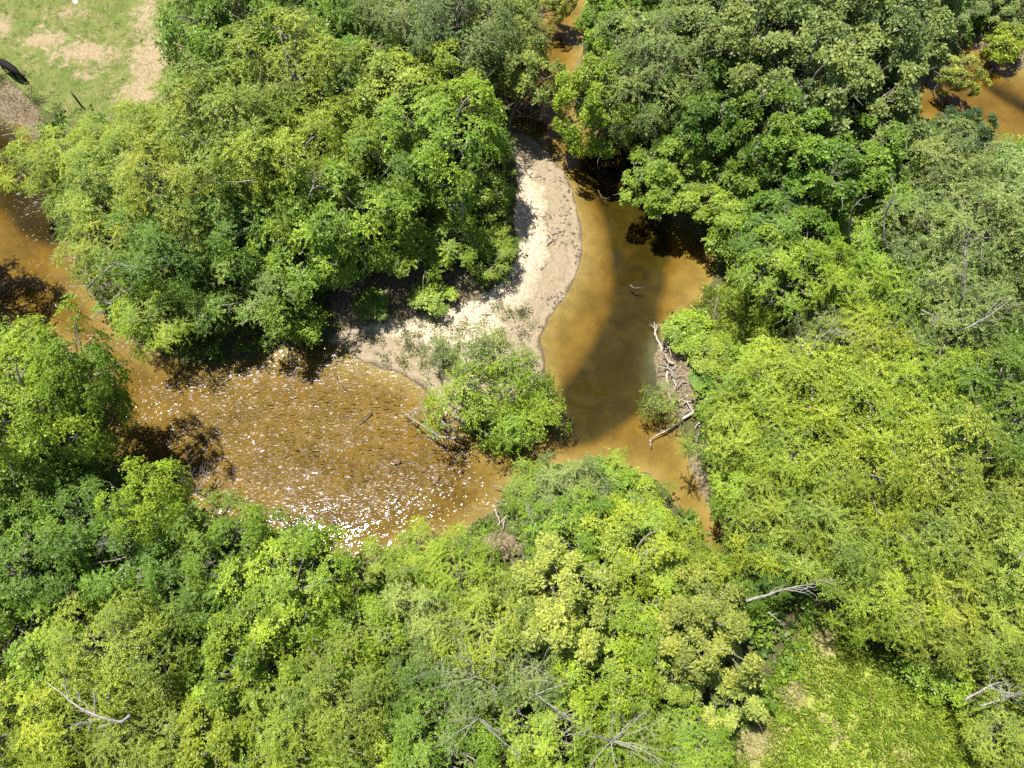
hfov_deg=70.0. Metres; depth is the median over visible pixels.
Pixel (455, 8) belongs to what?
dead tree
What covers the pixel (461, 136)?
broadleaf tree
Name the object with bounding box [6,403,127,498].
broadleaf tree
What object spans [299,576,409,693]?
broadleaf tree
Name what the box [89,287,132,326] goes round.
bare limb
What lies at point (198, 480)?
dead tree
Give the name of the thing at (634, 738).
feathery tree
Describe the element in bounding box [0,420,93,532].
broadleaf tree
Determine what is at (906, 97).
oak tree
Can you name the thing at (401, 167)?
broadleaf tree
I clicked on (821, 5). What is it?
oak tree
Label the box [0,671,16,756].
feathery tree
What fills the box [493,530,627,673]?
oak tree
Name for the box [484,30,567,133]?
oak tree
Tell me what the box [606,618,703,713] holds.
oak tree
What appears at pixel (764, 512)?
feathery tree
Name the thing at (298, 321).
shrub
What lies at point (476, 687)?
feathery tree
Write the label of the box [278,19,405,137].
feathery tree
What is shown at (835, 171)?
dead twigs
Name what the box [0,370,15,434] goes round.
broadleaf tree
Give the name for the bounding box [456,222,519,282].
broadleaf tree
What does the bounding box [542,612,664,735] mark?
broadleaf tree
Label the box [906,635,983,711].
shrub
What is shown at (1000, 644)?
feathery tree
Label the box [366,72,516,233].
broadleaf tree
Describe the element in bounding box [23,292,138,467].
broadleaf tree
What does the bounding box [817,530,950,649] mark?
feathery tree
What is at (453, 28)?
feathery tree
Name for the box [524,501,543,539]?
dead branch
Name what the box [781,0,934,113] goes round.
oak tree
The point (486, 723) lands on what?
dead tree
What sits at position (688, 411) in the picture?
root tangle
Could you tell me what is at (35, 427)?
broadleaf tree
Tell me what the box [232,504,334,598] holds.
broadleaf tree
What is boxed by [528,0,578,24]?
oak tree
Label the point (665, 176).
oak tree
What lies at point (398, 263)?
broadleaf tree
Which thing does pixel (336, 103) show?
feathery tree
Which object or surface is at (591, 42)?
oak tree
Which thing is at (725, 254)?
shrub
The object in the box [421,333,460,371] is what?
sparse tree
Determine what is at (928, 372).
feathery tree
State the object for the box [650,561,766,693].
oak tree
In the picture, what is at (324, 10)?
feathery tree
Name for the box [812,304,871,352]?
dead twigs
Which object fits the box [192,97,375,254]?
feathery tree
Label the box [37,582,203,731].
feathery tree
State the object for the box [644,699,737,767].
feathery tree
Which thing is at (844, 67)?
oak tree
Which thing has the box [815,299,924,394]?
feathery tree
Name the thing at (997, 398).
feathery tree
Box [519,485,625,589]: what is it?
broadleaf tree
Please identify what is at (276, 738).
feathery tree
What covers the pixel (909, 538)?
feathery tree
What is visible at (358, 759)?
broadleaf tree
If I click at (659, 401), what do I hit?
sparse tree
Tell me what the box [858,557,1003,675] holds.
feathery tree
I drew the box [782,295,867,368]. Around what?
feathery tree
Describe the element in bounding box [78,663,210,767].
feathery tree
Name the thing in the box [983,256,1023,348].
feathery tree
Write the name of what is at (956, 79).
oak tree
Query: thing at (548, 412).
sparse tree
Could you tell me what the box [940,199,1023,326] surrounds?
feathery tree
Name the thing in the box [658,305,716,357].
shrub
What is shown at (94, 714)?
dead limb
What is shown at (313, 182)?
dead branch
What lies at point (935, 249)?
feathery tree
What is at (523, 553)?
dead branch
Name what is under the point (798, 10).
oak tree
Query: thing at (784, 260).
broadleaf tree
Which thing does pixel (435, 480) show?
river stone
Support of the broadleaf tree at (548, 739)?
on the ground at (338, 308)
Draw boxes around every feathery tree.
[0,123,85,199]
[0,651,124,767]
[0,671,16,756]
[3,730,115,767]
[37,122,135,204]
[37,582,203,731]
[41,168,120,247]
[49,213,147,308]
[54,131,184,244]
[75,98,183,198]
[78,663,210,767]
[103,255,211,365]
[109,132,255,273]
[110,72,242,181]
[121,738,224,767]
[148,51,321,217]
[168,41,281,154]
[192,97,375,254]
[200,665,356,767]
[203,4,367,176]
[264,80,396,199]
[274,621,403,767]
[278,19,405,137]
[297,0,410,79]
[337,0,455,111]
[346,0,452,31]
[359,560,472,674]
[381,514,461,601]
[383,0,522,97]
[402,629,517,742]
[412,520,510,623]
[419,555,526,686]
[459,0,554,97]
[464,0,518,20]
[488,602,601,717]
[500,455,568,523]
[506,752,583,767]
[527,448,617,538]
[580,694,677,767]
[587,0,723,155]
[604,756,647,767]
[630,520,744,601]
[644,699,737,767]
[674,380,786,498]
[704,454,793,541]
[710,517,811,615]
[716,459,835,583]
[717,334,825,443]
[733,329,882,458]
[733,402,850,504]
[754,468,899,608]
[776,408,928,546]
[778,241,891,340]
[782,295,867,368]
[788,343,949,485]
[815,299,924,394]
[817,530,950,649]
[821,477,936,587]
[836,247,952,351]
[837,380,1023,526]
[855,316,1007,458]
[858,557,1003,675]
[868,176,1023,332]
[873,114,1023,255]
[876,462,1023,600]
[884,262,1023,385]
[916,333,1023,502]
[923,132,1023,284]
[927,437,1023,544]
[937,494,1023,629]
[937,576,1023,683]
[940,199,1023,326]
[951,303,1023,410]
[954,683,1023,767]
[981,574,1023,627]
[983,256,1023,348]
[990,449,1023,510]
[1001,649,1023,741]
[1003,155,1023,196]
[1003,367,1023,436]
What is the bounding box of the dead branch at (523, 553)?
[521,543,528,563]
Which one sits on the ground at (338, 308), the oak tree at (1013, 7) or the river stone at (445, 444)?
the oak tree at (1013, 7)
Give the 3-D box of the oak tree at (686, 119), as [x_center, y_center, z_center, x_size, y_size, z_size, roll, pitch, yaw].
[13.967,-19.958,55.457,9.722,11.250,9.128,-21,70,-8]
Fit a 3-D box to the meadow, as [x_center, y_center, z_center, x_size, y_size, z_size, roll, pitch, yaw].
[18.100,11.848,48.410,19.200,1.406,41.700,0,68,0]
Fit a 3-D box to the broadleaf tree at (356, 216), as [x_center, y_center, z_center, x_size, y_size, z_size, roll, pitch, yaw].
[-10.716,-11.608,52.203,9.899,11.122,10.682,18,69,7]
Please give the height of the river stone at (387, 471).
0.210 m
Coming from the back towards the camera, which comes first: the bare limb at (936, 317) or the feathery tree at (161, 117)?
the feathery tree at (161, 117)
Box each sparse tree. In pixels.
[410,358,515,458]
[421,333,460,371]
[442,316,523,389]
[484,344,560,418]
[484,399,542,453]
[518,388,573,443]
[633,380,684,426]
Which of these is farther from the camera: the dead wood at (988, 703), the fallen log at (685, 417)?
the fallen log at (685, 417)
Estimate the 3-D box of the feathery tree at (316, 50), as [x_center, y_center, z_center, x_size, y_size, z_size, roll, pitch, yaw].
[-15.771,-20.085,53.790,11.573,14.994,11.894,-13,69,-5]
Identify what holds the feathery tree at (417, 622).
on the ground at (338, 308)
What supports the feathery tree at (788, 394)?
on the ground at (338, 308)
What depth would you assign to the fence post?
61.60 m
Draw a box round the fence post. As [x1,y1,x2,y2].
[71,93,81,106]
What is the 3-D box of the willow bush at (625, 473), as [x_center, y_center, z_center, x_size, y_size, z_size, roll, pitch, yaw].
[6.512,6.651,48.916,4.647,2.604,5.568,16,69,7]
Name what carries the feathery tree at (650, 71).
on the ground at (338, 308)
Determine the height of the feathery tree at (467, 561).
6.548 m
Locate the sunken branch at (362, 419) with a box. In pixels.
[350,411,371,427]
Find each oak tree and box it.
[140,682,280,767]
[167,638,245,742]
[201,589,328,729]
[255,0,354,87]
[400,36,494,135]
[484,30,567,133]
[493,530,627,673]
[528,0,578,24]
[552,51,647,163]
[571,0,671,66]
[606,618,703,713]
[615,126,722,220]
[616,0,687,14]
[622,0,696,66]
[642,50,764,161]
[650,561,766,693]
[651,0,740,78]
[673,154,761,223]
[680,0,824,132]
[690,634,773,732]
[710,80,828,200]
[716,0,758,15]
[727,5,884,157]
[739,0,861,105]
[743,96,905,217]
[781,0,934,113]
[806,31,935,160]
[816,0,859,9]
[817,103,926,227]
[847,0,972,74]
[870,56,921,119]
[885,0,959,23]
[915,0,980,42]
[928,54,991,96]
[928,101,999,156]
[972,0,1023,29]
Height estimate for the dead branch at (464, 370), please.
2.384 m
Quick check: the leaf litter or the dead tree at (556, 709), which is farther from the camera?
the leaf litter
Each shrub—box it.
[271,298,331,348]
[352,286,389,321]
[407,277,458,317]
[622,471,665,528]
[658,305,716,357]
[686,329,738,379]
[688,370,717,392]
[701,221,768,271]
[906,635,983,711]
[981,21,1023,65]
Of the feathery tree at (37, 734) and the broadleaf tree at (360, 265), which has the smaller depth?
the feathery tree at (37, 734)
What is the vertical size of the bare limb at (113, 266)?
3.716 m
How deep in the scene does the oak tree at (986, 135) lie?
57.25 m
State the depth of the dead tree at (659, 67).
52.60 m
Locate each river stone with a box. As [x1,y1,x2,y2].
[385,468,391,473]
[390,458,400,464]
[431,476,439,484]
[441,441,448,448]
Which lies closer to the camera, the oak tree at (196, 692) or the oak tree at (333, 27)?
the oak tree at (196, 692)
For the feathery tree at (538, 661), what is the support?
on the ground at (338, 308)
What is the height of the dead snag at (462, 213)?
4.089 m
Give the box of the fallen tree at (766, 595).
[746,578,839,601]
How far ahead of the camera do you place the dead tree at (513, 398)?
48.18 m
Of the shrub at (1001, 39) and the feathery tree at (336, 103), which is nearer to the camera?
the feathery tree at (336, 103)
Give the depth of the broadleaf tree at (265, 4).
52.35 m
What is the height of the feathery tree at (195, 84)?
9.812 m
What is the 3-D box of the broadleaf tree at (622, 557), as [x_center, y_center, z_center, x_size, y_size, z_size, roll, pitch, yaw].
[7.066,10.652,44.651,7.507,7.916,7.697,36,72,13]
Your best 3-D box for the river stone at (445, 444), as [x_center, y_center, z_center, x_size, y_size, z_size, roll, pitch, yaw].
[-4.793,4.351,52.483,0.466,0.276,0.624,30,71,11]
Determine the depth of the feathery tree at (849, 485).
42.38 m
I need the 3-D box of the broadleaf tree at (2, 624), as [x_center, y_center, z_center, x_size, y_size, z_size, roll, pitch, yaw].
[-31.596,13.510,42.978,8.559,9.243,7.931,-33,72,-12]
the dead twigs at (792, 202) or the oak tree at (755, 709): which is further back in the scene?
the dead twigs at (792, 202)
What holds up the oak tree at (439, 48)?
on the ground at (338, 308)
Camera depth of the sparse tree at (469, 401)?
48.59 m
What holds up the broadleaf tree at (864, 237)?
on the ground at (338, 308)
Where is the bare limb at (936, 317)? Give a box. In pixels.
[922,310,961,331]
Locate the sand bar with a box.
[330,117,581,422]
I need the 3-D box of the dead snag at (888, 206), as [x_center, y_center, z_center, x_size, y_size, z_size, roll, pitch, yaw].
[25.045,-10.753,49.296,1.197,6.310,4.005,-29,71,-11]
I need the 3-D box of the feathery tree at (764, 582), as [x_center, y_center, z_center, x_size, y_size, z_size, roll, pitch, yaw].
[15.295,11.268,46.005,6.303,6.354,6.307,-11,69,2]
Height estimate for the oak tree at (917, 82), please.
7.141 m
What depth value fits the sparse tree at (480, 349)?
51.05 m
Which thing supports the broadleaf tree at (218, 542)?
on the ground at (338, 308)
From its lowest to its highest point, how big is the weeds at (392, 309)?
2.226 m
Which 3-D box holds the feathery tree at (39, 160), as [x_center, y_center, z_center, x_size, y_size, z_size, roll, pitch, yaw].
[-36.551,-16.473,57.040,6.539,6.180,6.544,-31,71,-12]
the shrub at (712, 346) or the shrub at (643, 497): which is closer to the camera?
the shrub at (643, 497)
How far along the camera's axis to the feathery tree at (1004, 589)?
43.27 m
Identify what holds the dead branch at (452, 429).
attached to the sparse tree at (469, 401)
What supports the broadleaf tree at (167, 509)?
on the ground at (338, 308)
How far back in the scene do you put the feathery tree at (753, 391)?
46.25 m
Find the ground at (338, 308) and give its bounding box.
[0,0,1023,767]
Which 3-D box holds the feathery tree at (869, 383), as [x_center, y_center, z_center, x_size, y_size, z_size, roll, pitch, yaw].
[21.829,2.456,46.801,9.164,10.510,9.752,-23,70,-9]
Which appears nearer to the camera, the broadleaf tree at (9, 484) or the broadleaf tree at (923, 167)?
the broadleaf tree at (9, 484)
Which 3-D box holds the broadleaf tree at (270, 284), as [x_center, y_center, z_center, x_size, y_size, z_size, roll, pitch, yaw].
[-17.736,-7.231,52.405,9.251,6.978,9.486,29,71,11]
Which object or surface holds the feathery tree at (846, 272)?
on the ground at (338, 308)
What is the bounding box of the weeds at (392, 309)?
[0,67,785,497]
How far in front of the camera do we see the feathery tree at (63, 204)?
53.54 m
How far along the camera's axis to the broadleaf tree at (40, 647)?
40.91 m
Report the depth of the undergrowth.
48.87 m
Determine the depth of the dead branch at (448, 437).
50.99 m
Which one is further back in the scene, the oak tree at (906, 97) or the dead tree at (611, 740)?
the oak tree at (906, 97)
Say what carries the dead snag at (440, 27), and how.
attached to the feathery tree at (453, 28)
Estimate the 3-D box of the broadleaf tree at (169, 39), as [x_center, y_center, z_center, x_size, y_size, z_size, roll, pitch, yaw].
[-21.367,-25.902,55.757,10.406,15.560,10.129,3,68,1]
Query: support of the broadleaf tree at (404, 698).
on the ground at (338, 308)
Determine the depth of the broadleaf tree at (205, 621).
42.13 m
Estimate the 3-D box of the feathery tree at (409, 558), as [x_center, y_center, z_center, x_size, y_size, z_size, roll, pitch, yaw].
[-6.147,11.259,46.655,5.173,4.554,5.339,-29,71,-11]
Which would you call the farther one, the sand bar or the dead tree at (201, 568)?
the sand bar
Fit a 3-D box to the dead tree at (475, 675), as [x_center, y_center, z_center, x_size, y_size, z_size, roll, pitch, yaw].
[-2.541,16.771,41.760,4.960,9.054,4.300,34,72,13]
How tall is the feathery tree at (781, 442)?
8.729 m
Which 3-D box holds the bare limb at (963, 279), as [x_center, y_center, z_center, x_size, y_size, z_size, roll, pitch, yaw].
[27.060,-7.383,43.989,1.921,4.030,3.108,4,68,2]
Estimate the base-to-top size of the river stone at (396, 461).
0.350 m
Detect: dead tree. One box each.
[74,526,127,559]
[173,450,227,499]
[181,551,225,588]
[410,622,509,702]
[417,697,523,761]
[439,0,464,24]
[454,0,487,26]
[500,659,578,727]
[510,380,515,411]
[547,683,687,767]
[636,22,681,137]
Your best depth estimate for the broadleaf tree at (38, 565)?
41.52 m
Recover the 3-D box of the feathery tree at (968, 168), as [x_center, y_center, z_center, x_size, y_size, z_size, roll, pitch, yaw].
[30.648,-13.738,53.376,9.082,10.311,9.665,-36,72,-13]
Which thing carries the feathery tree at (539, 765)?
on the ground at (338, 308)
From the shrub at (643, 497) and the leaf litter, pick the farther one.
the leaf litter
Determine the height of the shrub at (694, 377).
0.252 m
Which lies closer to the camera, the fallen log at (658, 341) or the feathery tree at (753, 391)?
the feathery tree at (753, 391)
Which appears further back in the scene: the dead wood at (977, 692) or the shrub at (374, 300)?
the shrub at (374, 300)
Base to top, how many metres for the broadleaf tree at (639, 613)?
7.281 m
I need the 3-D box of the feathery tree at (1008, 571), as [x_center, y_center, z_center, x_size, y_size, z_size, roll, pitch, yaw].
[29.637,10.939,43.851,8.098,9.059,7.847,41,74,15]
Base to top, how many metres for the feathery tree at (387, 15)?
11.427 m
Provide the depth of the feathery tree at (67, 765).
39.05 m
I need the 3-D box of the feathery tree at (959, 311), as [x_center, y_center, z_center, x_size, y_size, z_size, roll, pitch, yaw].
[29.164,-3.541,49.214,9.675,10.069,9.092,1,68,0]
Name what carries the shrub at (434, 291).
on the ground at (338, 308)
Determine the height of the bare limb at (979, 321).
2.923 m
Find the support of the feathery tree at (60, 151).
on the ground at (338, 308)
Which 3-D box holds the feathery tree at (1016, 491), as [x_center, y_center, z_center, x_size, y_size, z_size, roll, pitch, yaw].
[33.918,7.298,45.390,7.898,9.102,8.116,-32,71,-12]
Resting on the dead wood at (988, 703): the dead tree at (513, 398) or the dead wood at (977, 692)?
the dead wood at (977, 692)
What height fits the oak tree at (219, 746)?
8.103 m
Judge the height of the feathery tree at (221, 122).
14.474 m
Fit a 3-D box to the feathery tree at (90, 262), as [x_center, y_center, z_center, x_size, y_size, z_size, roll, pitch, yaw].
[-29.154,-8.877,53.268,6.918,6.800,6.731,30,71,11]
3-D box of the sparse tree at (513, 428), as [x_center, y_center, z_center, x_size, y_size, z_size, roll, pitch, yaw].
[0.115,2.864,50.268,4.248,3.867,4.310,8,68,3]
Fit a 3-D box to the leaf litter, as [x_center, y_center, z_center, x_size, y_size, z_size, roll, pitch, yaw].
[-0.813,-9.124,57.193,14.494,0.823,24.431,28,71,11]
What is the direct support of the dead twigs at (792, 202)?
attached to the oak tree at (821, 182)
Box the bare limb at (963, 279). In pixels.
[945,226,989,299]
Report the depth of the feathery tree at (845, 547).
41.77 m
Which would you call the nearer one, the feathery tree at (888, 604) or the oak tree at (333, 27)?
the feathery tree at (888, 604)
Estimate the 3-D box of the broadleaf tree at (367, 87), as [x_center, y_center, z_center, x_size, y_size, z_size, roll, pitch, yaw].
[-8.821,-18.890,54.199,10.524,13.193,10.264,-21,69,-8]
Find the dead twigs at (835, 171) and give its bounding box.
[819,151,851,196]
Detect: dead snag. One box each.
[391,11,411,42]
[438,15,444,39]
[449,181,467,223]
[847,195,871,243]
[883,171,897,267]
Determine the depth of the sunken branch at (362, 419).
52.88 m
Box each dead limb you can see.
[46,676,130,731]
[200,179,255,183]
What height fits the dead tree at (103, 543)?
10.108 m
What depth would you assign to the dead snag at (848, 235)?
49.61 m
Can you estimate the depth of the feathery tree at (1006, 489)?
42.32 m
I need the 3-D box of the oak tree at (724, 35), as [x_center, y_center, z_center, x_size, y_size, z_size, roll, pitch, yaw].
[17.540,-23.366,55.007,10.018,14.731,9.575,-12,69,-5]
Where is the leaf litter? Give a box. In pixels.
[349,132,581,417]
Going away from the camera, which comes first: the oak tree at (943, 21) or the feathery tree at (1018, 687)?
the feathery tree at (1018, 687)
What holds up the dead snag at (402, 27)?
attached to the feathery tree at (387, 15)
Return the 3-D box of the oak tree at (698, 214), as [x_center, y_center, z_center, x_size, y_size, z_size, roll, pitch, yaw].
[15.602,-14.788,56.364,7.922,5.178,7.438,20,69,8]
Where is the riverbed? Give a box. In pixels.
[0,0,1023,582]
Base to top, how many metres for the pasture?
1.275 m
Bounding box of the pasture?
[0,0,195,124]
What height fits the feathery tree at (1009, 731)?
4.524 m
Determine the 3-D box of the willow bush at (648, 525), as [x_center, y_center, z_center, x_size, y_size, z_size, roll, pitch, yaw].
[9.228,9.448,48.003,4.608,1.910,3.846,35,72,13]
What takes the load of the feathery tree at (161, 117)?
on the ground at (338, 308)
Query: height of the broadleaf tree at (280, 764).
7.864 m
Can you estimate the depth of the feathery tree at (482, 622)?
41.20 m
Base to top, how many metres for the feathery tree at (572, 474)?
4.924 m
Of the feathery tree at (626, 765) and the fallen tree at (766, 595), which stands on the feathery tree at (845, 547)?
the fallen tree at (766, 595)
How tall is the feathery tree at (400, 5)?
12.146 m
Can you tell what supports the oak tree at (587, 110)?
on the ground at (338, 308)
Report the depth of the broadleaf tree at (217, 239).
49.27 m
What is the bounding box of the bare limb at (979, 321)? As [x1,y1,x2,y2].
[960,290,1021,330]
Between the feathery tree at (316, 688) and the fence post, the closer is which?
the feathery tree at (316, 688)
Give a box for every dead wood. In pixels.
[964,673,1023,702]
[980,663,1023,709]
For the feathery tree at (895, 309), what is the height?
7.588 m
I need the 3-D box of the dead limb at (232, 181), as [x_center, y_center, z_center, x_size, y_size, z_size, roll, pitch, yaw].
[-18.241,-13.145,47.247,3.822,1.055,0.918,0,68,0]
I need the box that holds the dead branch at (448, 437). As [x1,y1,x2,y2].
[401,408,461,442]
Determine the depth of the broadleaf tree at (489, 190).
56.35 m
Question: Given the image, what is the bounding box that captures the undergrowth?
[0,0,1023,767]
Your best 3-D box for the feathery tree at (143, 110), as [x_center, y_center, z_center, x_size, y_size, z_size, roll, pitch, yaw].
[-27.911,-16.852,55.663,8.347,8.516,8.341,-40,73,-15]
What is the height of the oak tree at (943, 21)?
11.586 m
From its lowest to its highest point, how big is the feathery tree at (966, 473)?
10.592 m
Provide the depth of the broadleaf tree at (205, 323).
51.06 m
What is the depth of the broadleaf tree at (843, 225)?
52.10 m
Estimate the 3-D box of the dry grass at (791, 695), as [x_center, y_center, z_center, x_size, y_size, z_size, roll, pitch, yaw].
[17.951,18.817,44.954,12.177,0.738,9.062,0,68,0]
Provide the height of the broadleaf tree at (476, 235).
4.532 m
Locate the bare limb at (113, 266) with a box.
[65,260,139,294]
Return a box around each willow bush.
[581,447,641,519]
[622,499,681,560]
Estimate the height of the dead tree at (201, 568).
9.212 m
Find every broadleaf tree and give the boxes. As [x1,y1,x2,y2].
[0,313,73,428]
[0,338,123,497]
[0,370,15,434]
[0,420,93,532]
[0,458,57,559]
[0,499,122,624]
[0,570,52,656]
[0,587,103,721]
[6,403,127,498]
[18,460,143,573]
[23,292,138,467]
[59,503,190,624]
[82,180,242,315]
[93,455,209,564]
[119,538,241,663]
[147,0,291,97]
[162,488,283,600]
[165,259,258,342]
[175,176,304,296]
[175,553,280,662]
[176,0,306,116]
[182,0,282,45]
[189,224,328,346]
[205,518,359,672]
[231,744,306,767]
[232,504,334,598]
[234,181,365,301]
[268,125,428,286]
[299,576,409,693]
[301,227,377,297]
[306,699,411,767]
[310,38,462,169]
[332,117,455,243]
[336,535,409,610]
[343,639,458,750]
[352,200,452,282]
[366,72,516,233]
[375,673,505,767]
[405,192,493,271]
[452,162,519,223]
[453,110,517,172]
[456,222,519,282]
[494,677,604,767]
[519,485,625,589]
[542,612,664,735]
[557,491,693,604]
[588,547,698,671]
[702,158,784,247]
[723,200,849,325]
[726,169,844,287]
[787,194,892,273]
[813,175,954,287]
[871,118,941,190]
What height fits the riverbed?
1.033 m
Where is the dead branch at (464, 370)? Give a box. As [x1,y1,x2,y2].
[450,357,480,395]
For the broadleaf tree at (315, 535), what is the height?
9.364 m
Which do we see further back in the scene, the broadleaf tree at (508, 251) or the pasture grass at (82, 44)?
the pasture grass at (82, 44)
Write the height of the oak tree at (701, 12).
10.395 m
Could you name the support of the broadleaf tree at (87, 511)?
on the ground at (338, 308)
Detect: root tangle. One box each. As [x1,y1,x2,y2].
[493,485,517,530]
[657,340,688,402]
[677,395,705,442]
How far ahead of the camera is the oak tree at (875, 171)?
50.38 m
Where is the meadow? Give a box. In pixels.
[696,287,976,767]
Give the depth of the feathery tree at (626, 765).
40.73 m
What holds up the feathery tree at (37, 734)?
on the ground at (338, 308)
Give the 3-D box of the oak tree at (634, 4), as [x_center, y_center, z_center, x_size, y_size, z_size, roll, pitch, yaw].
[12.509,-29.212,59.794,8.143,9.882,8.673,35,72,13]
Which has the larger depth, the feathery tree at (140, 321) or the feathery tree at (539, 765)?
the feathery tree at (140, 321)
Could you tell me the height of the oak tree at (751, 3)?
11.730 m
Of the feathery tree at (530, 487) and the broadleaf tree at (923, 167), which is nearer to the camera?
the feathery tree at (530, 487)
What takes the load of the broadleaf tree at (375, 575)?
on the ground at (338, 308)
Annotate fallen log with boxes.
[649,409,693,444]
[650,323,662,351]
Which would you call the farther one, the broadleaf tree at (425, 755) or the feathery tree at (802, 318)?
the feathery tree at (802, 318)
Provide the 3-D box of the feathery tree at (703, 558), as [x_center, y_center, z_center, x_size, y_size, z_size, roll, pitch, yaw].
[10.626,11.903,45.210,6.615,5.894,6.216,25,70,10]
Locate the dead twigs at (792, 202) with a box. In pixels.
[776,187,809,215]
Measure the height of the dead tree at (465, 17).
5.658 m
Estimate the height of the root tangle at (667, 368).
1.284 m
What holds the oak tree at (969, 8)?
on the ground at (338, 308)
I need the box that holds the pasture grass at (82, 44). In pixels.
[0,0,190,125]
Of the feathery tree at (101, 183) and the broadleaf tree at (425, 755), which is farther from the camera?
the feathery tree at (101, 183)
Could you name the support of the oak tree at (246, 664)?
on the ground at (338, 308)
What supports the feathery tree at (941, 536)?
on the ground at (338, 308)
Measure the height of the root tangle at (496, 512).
1.056 m
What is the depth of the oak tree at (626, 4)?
59.31 m
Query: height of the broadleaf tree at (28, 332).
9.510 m
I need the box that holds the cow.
[0,58,27,81]
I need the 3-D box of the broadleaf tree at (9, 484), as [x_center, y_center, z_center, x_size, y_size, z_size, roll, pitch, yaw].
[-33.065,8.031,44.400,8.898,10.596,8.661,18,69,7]
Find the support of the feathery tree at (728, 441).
on the ground at (338, 308)
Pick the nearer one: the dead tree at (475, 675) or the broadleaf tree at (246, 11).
the dead tree at (475, 675)
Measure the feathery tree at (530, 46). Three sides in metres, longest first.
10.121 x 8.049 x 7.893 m
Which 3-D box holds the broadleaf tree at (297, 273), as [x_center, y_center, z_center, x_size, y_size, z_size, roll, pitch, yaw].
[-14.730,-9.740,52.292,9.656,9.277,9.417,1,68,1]
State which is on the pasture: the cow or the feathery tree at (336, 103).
the cow
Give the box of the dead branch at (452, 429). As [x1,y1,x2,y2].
[408,404,457,434]
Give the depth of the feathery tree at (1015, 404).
48.00 m
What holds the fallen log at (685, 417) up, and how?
on the river water
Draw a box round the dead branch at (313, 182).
[307,161,326,199]
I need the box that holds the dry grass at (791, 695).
[723,617,910,766]
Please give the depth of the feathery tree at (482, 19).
60.83 m
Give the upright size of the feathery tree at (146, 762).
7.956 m
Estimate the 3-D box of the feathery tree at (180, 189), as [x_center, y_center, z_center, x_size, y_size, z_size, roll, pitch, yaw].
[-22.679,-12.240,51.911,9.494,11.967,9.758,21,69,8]
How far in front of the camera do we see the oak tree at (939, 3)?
58.78 m
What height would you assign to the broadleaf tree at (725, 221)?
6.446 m
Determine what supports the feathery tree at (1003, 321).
on the ground at (338, 308)
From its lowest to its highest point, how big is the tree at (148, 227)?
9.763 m
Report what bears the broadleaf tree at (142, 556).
on the ground at (338, 308)
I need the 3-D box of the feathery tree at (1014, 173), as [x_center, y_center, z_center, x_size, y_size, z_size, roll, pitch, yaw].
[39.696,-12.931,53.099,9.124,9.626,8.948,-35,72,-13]
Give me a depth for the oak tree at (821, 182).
49.60 m
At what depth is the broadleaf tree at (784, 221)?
50.57 m
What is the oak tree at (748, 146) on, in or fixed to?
on the ground at (338, 308)
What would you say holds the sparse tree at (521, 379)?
on the sand bar
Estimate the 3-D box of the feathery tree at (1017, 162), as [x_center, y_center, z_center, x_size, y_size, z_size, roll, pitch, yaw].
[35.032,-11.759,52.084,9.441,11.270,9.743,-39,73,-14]

